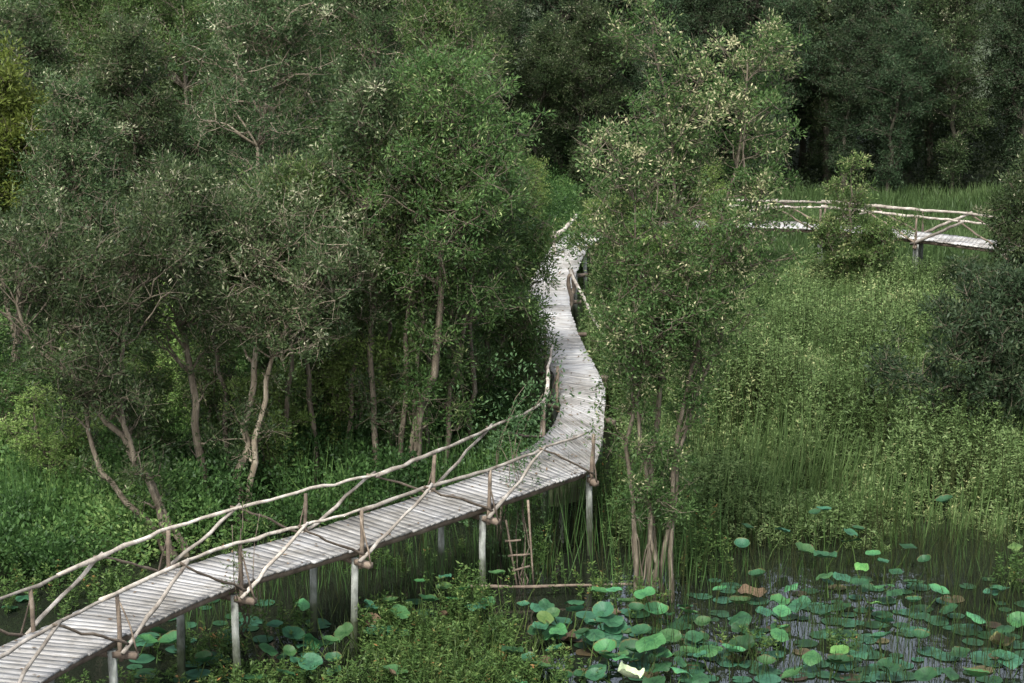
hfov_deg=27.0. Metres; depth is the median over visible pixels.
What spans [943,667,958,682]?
lotus leaf
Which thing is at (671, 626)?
water lily pad
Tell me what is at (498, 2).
forest tree
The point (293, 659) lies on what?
lotus leaf
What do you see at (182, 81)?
forest tree
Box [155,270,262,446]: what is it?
sapling
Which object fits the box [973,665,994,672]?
water lily pad
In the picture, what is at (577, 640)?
water lily pad
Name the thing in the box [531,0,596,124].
forest tree
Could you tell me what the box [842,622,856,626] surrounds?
water lily pad
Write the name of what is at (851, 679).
water lily pad
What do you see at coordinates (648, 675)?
water lily pad
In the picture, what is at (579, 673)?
lotus leaf
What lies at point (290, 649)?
lotus leaf
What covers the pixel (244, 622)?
rail weed
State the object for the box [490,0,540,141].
forest tree
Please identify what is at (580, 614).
water lily pad
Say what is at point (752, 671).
water lily pad
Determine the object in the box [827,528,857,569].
lotus leaf
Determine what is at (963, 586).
water lily pad
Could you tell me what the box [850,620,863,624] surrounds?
water lily pad
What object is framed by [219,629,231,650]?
lotus leaf
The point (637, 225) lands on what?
bush
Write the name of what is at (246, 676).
lotus leaf
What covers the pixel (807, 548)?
lotus leaf
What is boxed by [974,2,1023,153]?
forest tree
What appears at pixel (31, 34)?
forest tree
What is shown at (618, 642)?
lotus leaf
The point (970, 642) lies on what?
water lily pad
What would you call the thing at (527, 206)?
slender tree
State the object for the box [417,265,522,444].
sapling
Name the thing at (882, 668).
water lily pad
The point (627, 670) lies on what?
curled leaf
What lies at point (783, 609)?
lotus leaf
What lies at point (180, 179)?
tree
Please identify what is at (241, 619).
water lily pad
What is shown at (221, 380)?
slender tree
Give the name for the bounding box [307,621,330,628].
water lily pad
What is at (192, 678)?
water lily pad
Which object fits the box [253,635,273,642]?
water lily pad
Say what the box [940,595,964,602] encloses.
water lily pad
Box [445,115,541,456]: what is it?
slender tree
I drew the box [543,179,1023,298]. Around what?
grass
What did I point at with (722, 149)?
forest tree
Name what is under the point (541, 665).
lotus leaf
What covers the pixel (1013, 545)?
lotus leaf
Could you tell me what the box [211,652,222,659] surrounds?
water lily pad
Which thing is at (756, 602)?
water lily pad
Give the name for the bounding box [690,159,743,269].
bush
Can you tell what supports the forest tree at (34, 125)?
on the ground at (576, 496)
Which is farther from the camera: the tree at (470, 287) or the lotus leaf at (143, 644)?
the tree at (470, 287)
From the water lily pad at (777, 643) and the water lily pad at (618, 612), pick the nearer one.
the water lily pad at (777, 643)
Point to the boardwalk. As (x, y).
(50, 654)
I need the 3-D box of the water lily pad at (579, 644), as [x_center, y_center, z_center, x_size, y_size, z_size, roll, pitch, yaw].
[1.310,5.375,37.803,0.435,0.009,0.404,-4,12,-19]
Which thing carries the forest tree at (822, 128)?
on the ground at (576, 496)
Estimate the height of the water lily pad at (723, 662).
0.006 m
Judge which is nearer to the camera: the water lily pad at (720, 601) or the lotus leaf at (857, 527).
the water lily pad at (720, 601)
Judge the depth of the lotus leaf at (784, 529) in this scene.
42.71 m
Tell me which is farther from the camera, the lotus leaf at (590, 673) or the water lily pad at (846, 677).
the water lily pad at (846, 677)
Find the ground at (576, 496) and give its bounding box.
[0,0,1014,575]
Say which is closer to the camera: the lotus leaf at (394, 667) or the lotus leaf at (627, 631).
the lotus leaf at (394, 667)
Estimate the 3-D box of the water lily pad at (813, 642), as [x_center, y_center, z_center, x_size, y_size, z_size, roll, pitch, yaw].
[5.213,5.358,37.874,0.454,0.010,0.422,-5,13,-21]
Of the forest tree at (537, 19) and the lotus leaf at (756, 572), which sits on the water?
the lotus leaf at (756, 572)
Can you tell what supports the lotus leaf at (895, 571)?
on the water
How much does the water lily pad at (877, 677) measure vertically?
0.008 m
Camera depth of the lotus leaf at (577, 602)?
38.34 m
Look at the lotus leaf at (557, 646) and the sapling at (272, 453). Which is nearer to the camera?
the lotus leaf at (557, 646)
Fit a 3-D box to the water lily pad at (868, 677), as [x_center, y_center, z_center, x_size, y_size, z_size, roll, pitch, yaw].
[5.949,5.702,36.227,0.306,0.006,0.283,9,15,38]
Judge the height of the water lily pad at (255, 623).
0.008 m
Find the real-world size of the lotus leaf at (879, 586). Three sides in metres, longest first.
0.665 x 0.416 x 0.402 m
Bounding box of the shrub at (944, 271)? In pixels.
[929,249,1003,295]
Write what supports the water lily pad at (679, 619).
on the water
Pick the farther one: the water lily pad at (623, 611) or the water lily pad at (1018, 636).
the water lily pad at (623, 611)
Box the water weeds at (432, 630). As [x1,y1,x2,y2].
[0,434,1023,682]
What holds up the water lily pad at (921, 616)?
on the water
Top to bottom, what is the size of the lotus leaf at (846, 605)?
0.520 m
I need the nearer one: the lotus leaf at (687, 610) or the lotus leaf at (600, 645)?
the lotus leaf at (600, 645)
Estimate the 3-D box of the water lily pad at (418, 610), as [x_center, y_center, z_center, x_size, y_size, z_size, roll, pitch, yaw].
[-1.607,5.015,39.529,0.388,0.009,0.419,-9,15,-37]
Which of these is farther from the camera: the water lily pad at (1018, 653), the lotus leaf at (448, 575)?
the lotus leaf at (448, 575)
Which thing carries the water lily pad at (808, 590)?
on the water
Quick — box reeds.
[545,251,1023,552]
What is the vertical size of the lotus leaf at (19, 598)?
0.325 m
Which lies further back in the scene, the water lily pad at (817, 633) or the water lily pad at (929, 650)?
the water lily pad at (817, 633)
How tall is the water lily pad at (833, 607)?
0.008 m
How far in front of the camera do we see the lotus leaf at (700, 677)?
35.41 m
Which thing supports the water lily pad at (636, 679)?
on the water
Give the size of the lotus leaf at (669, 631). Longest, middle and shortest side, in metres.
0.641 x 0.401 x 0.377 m
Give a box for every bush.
[520,155,563,263]
[568,195,629,272]
[597,210,654,271]
[610,194,668,271]
[639,190,702,267]
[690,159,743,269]
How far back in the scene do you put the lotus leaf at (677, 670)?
35.44 m
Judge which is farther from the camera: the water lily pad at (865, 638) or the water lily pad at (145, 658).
the water lily pad at (865, 638)
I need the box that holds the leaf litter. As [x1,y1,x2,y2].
[2,249,602,676]
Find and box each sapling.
[0,314,88,454]
[0,378,114,482]
[58,328,130,392]
[80,334,191,472]
[113,303,189,419]
[150,273,239,434]
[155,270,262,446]
[216,352,317,496]
[230,323,340,475]
[267,278,380,406]
[290,266,415,476]
[343,313,441,460]
[359,281,436,390]
[394,308,486,452]
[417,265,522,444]
[466,276,555,378]
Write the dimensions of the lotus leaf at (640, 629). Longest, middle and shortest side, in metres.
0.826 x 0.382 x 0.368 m
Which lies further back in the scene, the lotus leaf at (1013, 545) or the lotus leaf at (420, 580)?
the lotus leaf at (1013, 545)
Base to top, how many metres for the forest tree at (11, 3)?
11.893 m
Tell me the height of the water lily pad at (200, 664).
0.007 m
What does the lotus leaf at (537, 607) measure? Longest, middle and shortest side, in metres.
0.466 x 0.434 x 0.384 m
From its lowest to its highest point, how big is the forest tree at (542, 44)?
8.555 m
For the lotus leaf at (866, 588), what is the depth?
40.29 m
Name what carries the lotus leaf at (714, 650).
on the water
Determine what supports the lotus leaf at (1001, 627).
on the water
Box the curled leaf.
[618,661,644,678]
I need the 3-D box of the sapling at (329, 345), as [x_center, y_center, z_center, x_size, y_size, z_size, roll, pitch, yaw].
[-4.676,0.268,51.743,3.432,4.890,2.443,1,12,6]
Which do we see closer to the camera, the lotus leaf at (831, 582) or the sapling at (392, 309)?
the lotus leaf at (831, 582)
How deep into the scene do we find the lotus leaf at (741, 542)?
41.98 m
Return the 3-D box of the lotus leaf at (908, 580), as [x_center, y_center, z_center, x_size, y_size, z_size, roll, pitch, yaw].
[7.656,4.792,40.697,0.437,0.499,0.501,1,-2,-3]
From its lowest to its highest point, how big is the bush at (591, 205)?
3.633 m
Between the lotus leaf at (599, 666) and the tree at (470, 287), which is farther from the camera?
the tree at (470, 287)
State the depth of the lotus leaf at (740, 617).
38.46 m
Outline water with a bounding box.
[0,447,1023,682]
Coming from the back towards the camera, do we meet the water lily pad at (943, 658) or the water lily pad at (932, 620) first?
the water lily pad at (932, 620)
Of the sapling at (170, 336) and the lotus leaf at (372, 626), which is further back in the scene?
the sapling at (170, 336)
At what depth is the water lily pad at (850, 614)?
39.40 m
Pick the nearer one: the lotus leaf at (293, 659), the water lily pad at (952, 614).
the lotus leaf at (293, 659)
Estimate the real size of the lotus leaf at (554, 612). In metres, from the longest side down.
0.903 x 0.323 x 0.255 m
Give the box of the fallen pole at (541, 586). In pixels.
[471,583,640,587]
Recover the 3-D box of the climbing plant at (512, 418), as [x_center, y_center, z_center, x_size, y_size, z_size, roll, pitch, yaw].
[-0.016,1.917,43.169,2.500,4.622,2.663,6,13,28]
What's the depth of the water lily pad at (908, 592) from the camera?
40.71 m
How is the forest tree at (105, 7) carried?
on the ground at (576, 496)
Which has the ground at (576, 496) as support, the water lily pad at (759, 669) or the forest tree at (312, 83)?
the forest tree at (312, 83)
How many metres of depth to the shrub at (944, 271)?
64.35 m
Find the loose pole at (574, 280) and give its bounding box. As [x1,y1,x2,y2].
[568,267,614,354]
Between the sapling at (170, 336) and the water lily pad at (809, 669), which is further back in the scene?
the sapling at (170, 336)
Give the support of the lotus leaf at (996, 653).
on the water
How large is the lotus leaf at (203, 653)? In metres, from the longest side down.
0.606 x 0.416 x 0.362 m
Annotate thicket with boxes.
[142,58,1017,197]
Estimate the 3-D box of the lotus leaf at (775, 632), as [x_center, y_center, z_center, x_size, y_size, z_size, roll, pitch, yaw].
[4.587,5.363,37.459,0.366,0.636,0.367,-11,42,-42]
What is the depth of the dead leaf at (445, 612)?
37.97 m
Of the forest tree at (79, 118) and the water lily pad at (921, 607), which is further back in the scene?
the forest tree at (79, 118)
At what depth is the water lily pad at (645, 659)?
37.08 m
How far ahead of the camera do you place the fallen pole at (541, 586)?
40.31 m
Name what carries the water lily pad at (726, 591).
on the water
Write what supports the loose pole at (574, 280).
attached to the boardwalk
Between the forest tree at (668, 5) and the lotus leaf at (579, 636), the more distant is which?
the forest tree at (668, 5)
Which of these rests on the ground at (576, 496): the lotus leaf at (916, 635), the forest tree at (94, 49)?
the forest tree at (94, 49)
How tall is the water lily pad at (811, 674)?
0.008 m
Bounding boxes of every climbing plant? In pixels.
[441,319,580,552]
[473,404,563,588]
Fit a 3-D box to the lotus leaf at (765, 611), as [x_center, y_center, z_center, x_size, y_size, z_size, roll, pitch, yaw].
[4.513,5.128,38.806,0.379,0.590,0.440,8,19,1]
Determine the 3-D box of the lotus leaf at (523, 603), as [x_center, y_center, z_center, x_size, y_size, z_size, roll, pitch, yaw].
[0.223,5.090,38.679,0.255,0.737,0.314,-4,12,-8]
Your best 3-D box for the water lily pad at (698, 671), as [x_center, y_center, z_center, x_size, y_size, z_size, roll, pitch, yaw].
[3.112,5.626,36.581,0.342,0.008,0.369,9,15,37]
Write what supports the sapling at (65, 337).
on the ground at (576, 496)
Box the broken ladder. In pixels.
[505,500,534,589]
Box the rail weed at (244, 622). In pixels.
[215,501,275,640]
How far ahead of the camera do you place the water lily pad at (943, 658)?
37.18 m
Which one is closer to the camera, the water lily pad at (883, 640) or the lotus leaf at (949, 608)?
the water lily pad at (883, 640)
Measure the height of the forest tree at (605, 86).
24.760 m
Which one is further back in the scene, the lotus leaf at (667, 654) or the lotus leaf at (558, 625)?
the lotus leaf at (558, 625)
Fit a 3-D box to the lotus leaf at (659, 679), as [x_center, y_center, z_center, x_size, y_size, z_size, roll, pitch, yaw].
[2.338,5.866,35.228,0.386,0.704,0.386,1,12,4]
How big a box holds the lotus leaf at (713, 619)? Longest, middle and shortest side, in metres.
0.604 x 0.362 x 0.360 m
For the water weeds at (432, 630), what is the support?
in the water
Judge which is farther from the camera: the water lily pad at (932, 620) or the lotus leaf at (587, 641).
the water lily pad at (932, 620)
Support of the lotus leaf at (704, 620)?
on the water
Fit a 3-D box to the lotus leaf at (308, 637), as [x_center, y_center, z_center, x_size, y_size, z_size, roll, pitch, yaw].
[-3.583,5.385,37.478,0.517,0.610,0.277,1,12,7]
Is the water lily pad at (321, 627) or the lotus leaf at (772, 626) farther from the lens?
the water lily pad at (321, 627)
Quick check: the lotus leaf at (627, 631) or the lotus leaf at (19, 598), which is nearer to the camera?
the lotus leaf at (627, 631)
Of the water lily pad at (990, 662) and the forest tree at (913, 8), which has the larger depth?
the forest tree at (913, 8)
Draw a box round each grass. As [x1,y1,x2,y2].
[246,563,610,682]
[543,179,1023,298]
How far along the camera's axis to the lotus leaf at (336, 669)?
35.63 m
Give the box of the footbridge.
[556,199,1015,282]
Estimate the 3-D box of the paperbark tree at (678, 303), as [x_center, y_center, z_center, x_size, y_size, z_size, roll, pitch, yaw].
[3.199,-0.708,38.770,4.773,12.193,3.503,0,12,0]
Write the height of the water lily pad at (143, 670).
0.009 m
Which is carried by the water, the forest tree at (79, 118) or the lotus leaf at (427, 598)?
the lotus leaf at (427, 598)
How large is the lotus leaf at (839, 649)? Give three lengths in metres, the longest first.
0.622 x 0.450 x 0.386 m
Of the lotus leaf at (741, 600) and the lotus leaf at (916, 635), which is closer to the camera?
the lotus leaf at (916, 635)
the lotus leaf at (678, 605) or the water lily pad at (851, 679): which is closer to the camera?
the water lily pad at (851, 679)
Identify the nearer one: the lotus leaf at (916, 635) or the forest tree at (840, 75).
the lotus leaf at (916, 635)
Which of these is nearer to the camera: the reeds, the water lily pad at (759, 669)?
the water lily pad at (759, 669)
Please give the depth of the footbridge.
71.44 m
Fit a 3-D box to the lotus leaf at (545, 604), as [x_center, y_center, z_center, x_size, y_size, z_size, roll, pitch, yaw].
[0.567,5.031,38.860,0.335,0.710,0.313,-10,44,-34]
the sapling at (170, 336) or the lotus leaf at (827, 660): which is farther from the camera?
the sapling at (170, 336)
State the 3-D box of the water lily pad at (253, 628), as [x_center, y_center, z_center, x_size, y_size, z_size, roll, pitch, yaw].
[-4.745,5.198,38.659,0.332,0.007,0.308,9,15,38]
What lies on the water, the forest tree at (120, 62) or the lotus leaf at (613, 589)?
the lotus leaf at (613, 589)
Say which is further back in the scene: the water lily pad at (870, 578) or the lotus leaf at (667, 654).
the water lily pad at (870, 578)
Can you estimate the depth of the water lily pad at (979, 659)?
37.02 m
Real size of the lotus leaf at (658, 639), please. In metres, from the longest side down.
0.869 x 0.525 x 0.507 m
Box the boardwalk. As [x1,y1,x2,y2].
[0,214,615,682]
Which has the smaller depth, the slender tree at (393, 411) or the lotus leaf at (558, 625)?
the lotus leaf at (558, 625)
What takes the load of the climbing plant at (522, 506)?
attached to the boardwalk
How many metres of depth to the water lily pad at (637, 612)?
39.40 m
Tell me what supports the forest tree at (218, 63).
on the ground at (576, 496)
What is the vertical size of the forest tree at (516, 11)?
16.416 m
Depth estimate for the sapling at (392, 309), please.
52.17 m
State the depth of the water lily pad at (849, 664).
36.84 m
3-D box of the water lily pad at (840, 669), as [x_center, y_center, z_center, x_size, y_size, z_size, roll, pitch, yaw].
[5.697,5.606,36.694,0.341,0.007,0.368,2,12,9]
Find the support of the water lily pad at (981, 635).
on the water
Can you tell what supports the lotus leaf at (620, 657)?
on the water
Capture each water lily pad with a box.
[126,664,142,669]
[129,653,154,662]
[132,668,156,677]
[140,632,159,637]
[165,645,190,652]
[172,678,184,682]
[176,622,196,627]
[177,671,202,679]
[186,660,202,666]
[186,669,210,676]
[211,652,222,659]
[213,620,227,624]
[239,616,258,622]
[241,619,261,625]
[249,626,258,630]
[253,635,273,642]
[255,600,273,605]
[298,647,318,654]
[305,618,327,626]
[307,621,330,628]
[318,639,332,644]
[404,599,423,604]
[416,609,433,615]
[550,617,571,624]
[561,629,575,640]
[572,638,586,641]
[574,642,592,648]
[576,611,595,617]
[576,648,597,655]
[613,608,620,614]
[619,608,629,613]
[624,610,649,617]
[628,675,644,680]
[629,661,649,668]
[637,654,657,662]
[637,666,650,671]
[642,671,661,678]
[666,622,685,629]
[672,622,690,629]
[673,618,689,621]
[677,674,694,682]
[681,614,701,621]
[685,666,702,672]
[689,661,705,667]
[693,593,712,598]
[702,641,717,645]
[707,675,718,681]
[708,653,725,660]
[709,610,728,615]
[713,596,731,603]
[717,613,728,616]
[717,659,735,664]
[718,649,731,655]
[719,661,736,666]
[720,582,741,588]
[720,589,734,592]
[728,653,745,661]
[733,676,751,682]
[739,660,760,668]
[747,597,769,604]
[749,667,770,674]
[754,674,780,682]
[755,664,771,670]
[756,628,769,631]
[757,637,782,644]
[761,651,783,657]
[762,668,780,674]
[776,613,796,619]
[780,672,807,680]
[791,591,805,595]
[793,639,817,646]
[793,648,810,654]
[796,665,816,671]
[800,667,823,675]
[802,588,818,593]
[803,659,829,667]
[809,631,825,638]
[810,605,830,612]
[816,671,835,677]
[821,617,844,624]
[821,628,844,635]
[821,633,839,638]
[825,605,845,610]
[828,584,845,589]
[833,659,857,666]
[834,664,852,670]
[834,676,846,680]
[838,630,858,636]
[839,673,860,680]
[841,612,856,616]
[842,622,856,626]
[843,676,863,682]
[849,595,862,599]
[850,576,872,580]
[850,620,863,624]
[853,608,866,612]
[854,644,873,651]
[854,666,878,673]
[854,674,870,679]
[855,637,876,643]
[857,634,878,640]
[862,620,883,627]
[862,676,875,681]
[869,651,883,658]
[869,671,892,679]
[871,611,891,617]
[876,597,895,603]
[877,638,888,642]
[878,663,904,670]
[879,671,906,680]
[889,653,903,657]
[889,657,905,665]
[893,622,908,627]
[893,671,914,679]
[898,609,918,615]
[902,589,911,593]
[905,626,928,632]
[907,583,929,590]
[910,604,932,612]
[910,612,929,618]
[912,657,923,661]
[917,647,943,655]
[924,616,948,623]
[929,619,948,625]
[933,652,958,660]
[936,597,954,604]
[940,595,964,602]
[943,626,953,629]
[948,613,964,617]
[952,627,977,635]
[957,624,982,631]
[959,583,975,588]
[962,638,983,645]
[969,654,983,657]
[970,651,992,658]
[971,657,989,662]
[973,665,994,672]
[975,631,992,638]
[976,677,992,681]
[980,675,1002,682]
[982,660,1002,666]
[983,622,1000,627]
[990,631,1014,645]
[1005,633,1020,638]
[1007,640,1023,648]
[1014,601,1023,606]
[1014,650,1023,658]
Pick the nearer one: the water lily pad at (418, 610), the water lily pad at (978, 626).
the water lily pad at (978, 626)
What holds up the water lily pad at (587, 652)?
on the water
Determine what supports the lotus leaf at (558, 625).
on the water
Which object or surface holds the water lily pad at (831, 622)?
on the water
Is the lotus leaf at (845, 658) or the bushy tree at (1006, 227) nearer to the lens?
the lotus leaf at (845, 658)
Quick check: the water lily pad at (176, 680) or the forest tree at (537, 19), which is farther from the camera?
the forest tree at (537, 19)
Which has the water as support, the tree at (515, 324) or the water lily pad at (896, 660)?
the water lily pad at (896, 660)
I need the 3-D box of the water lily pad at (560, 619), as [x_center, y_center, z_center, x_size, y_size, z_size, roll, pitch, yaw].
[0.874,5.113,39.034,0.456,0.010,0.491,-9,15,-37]
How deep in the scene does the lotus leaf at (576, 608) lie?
38.04 m
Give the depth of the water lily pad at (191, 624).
38.87 m
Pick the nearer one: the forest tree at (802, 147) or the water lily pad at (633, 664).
the water lily pad at (633, 664)
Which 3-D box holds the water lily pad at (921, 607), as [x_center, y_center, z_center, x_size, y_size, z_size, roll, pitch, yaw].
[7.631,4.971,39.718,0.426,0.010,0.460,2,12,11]
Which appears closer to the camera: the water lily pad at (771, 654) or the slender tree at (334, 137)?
the water lily pad at (771, 654)
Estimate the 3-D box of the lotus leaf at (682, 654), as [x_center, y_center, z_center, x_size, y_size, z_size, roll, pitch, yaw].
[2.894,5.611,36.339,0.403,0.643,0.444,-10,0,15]
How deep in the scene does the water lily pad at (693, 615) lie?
39.29 m
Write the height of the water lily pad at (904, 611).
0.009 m
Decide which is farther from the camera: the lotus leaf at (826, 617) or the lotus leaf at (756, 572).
the lotus leaf at (756, 572)
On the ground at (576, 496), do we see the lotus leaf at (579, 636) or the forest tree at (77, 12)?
the forest tree at (77, 12)
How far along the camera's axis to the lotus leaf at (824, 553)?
41.27 m
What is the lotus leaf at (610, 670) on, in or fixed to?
on the water
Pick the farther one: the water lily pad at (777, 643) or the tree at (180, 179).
the tree at (180, 179)
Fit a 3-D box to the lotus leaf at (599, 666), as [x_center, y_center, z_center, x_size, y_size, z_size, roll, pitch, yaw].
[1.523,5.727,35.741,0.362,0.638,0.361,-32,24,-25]
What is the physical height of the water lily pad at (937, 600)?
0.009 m
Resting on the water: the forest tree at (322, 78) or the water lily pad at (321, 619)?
the water lily pad at (321, 619)
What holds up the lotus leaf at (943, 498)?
on the water
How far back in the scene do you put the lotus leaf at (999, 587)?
39.97 m
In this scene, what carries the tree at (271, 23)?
on the ground at (576, 496)
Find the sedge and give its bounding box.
[176,400,1023,682]
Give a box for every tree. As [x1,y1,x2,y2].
[0,0,70,250]
[0,0,109,364]
[0,22,34,336]
[0,28,55,402]
[0,91,36,277]
[0,170,241,557]
[5,66,144,421]
[32,0,136,209]
[39,0,132,231]
[41,0,126,34]
[60,4,196,309]
[65,23,165,276]
[84,0,239,159]
[87,143,276,515]
[133,1,216,116]
[143,0,242,179]
[144,54,311,352]
[158,160,389,520]
[166,0,352,323]
[179,171,275,468]
[199,0,337,190]
[200,1,262,160]
[203,157,285,375]
[236,143,366,493]
[251,145,364,488]
[258,0,339,164]
[264,172,420,467]
[269,0,383,170]
[294,112,385,469]
[298,44,442,491]
[300,8,357,158]
[303,0,421,134]
[332,98,522,493]
[337,1,399,87]
[342,37,557,484]
[347,0,518,297]
[355,112,424,459]
[358,0,523,114]
[364,84,463,451]
[382,3,416,114]
[382,127,548,463]
[395,0,520,132]
[415,0,523,86]
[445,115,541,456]
[465,132,551,438]
[472,122,576,439]
[479,1,540,120]
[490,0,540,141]
[492,0,529,73]
[499,10,581,173]
[504,0,619,184]
[517,0,572,102]
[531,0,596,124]
[539,0,650,199]
[550,0,642,171]
[559,0,818,602]
[568,0,683,177]
[611,0,707,192]
[629,0,736,185]
[662,0,746,195]
[682,0,818,164]
[704,0,756,173]
[734,0,840,197]
[741,0,879,187]
[773,0,872,170]
[797,0,899,193]
[802,149,930,286]
[814,2,861,149]
[848,7,968,191]
[854,0,998,173]
[858,250,1023,462]
[861,0,945,190]
[864,0,983,186]
[865,9,895,114]
[903,0,1006,194]
[933,134,1023,306]
[945,0,997,120]
[968,0,1023,160]
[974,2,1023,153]
[975,0,1023,179]
[980,0,1005,34]
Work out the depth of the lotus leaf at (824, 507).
42.99 m
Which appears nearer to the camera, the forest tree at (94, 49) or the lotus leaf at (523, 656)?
the lotus leaf at (523, 656)
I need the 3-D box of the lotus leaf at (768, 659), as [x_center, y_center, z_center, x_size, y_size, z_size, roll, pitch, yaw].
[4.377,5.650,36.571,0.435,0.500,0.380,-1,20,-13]
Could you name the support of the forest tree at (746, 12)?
on the ground at (576, 496)
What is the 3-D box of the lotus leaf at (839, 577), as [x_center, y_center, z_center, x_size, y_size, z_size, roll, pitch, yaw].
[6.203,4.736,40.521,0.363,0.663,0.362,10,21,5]
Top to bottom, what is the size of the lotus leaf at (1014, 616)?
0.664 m
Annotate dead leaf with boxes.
[365,612,380,627]
[389,668,398,676]
[435,610,447,616]
[738,584,766,596]
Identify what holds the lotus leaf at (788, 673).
on the water
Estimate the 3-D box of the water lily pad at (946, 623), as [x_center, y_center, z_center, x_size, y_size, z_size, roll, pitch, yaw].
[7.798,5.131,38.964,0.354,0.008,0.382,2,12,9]
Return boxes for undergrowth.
[0,134,586,584]
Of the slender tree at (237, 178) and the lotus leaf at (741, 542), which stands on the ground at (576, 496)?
the slender tree at (237, 178)
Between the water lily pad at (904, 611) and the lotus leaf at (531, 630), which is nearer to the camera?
the lotus leaf at (531, 630)
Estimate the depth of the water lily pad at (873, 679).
36.08 m
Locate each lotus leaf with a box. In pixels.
[1,605,17,608]
[15,595,28,601]
[135,634,157,660]
[136,641,160,652]
[138,673,154,682]
[150,626,172,663]
[158,630,176,647]
[194,650,211,666]
[195,655,214,679]
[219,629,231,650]
[226,624,249,652]
[241,674,262,679]
[256,643,277,663]
[266,620,283,646]
[276,652,287,668]
[277,668,294,682]
[282,626,304,652]
[283,645,296,664]
[290,655,299,678]
[296,598,309,612]
[296,643,308,650]
[297,652,322,679]
[302,633,321,649]
[312,634,339,672]
[324,651,342,673]
[327,664,340,676]
[333,622,373,656]
[346,599,378,645]
[362,624,385,642]
[380,596,398,623]
[383,664,408,681]
[387,625,408,635]
[390,604,410,624]
[413,579,425,612]
[418,594,438,629]
[437,582,451,621]
[438,573,453,617]
[444,597,459,624]
[464,602,484,637]
[480,596,496,624]
[488,569,505,613]
[501,645,522,669]
[516,600,529,629]
[520,652,535,662]
[527,620,556,650]
[530,603,544,611]
[531,621,548,655]
[531,655,549,667]
[531,661,552,680]
[534,611,553,639]
[539,598,554,610]
[542,623,571,648]
[545,643,562,666]
[546,607,566,635]
[547,634,565,656]
[549,627,566,656]
[554,670,572,682]
[564,600,584,628]
[565,605,583,647]
[573,628,595,656]
[573,669,589,682]
[576,633,585,650]
[582,639,597,655]
[584,617,596,628]
[585,629,604,650]
[585,668,604,682]
[587,664,609,682]
[591,586,608,624]
[592,601,613,616]
[593,638,615,665]
[596,611,623,631]
[597,650,619,681]
[603,620,627,633]
[604,627,622,650]
[606,587,621,615]
[606,669,617,680]
[612,654,629,677]
[613,639,621,647]
[614,650,628,664]
[617,597,635,637]
[619,638,644,663]
[620,657,637,662]
[621,628,631,638]
[624,646,637,664]
[628,602,644,637]
[631,624,650,639]
[633,586,654,627]
[635,632,665,662]
[642,676,665,682]
[643,601,668,630]
[646,646,668,673]
[650,662,670,675]
[652,648,673,662]
[659,656,686,674]
[660,628,680,648]
[669,667,692,682]
[670,651,688,677]
[677,604,692,619]
[679,607,696,622]
[680,646,697,657]
[684,631,709,647]
[685,630,702,645]
[690,672,709,682]
[693,650,711,673]
[694,616,710,628]
[694,645,719,658]
[704,617,718,641]
[713,585,726,598]
[722,643,745,662]
[728,634,754,661]
[729,595,750,610]
[729,611,751,626]
[731,623,748,635]
[732,523,754,554]
[734,537,749,566]
[748,568,764,587]
[753,606,772,623]
[757,654,775,667]
[763,628,788,649]
[768,527,789,559]
[770,593,789,604]
[770,623,788,642]
[773,605,790,624]
[780,667,802,682]
[784,583,797,593]
[787,595,810,621]
[795,541,814,566]
[802,650,821,669]
[809,509,820,549]
[814,550,836,579]
[816,506,831,550]
[816,572,832,597]
[817,613,834,628]
[821,578,833,590]
[826,658,841,676]
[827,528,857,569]
[827,653,852,676]
[830,645,849,669]
[832,572,850,591]
[837,602,850,617]
[841,538,860,577]
[847,650,868,670]
[849,525,864,561]
[850,578,869,601]
[854,562,868,587]
[859,583,875,599]
[865,550,880,581]
[867,631,890,657]
[873,584,894,608]
[873,616,895,631]
[876,658,900,682]
[877,557,889,588]
[885,568,903,591]
[886,589,902,612]
[897,543,916,567]
[902,579,924,590]
[905,596,921,612]
[910,629,929,650]
[914,666,936,682]
[917,554,930,576]
[925,583,949,609]
[935,494,959,543]
[939,603,957,619]
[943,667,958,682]
[948,646,970,663]
[962,666,989,682]
[966,611,985,625]
[983,588,998,606]
[990,585,1009,604]
[992,649,1014,663]
[994,625,1015,643]
[998,651,1022,669]
[1007,542,1022,564]
[1007,611,1023,627]
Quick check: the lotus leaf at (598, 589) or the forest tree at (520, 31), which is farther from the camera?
the forest tree at (520, 31)
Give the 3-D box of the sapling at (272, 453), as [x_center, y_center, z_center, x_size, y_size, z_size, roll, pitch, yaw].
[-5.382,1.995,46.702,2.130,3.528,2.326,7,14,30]
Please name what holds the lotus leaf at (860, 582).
on the water
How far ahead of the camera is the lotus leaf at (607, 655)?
36.15 m
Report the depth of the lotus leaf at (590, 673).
35.49 m
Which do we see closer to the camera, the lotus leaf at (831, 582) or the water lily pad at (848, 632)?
the water lily pad at (848, 632)
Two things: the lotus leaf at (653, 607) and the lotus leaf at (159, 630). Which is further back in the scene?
the lotus leaf at (653, 607)
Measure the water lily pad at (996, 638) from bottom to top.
0.186 m
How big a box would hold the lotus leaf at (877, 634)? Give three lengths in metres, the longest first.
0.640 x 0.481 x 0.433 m
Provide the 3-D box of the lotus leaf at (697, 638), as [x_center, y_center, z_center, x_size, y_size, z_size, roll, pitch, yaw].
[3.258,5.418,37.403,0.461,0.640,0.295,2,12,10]
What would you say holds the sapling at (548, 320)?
on the ground at (576, 496)
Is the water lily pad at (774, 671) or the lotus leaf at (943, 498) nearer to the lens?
the water lily pad at (774, 671)
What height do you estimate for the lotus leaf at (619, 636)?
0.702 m
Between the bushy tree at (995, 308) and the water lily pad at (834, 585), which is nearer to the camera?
the water lily pad at (834, 585)
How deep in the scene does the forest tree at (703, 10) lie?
91.17 m

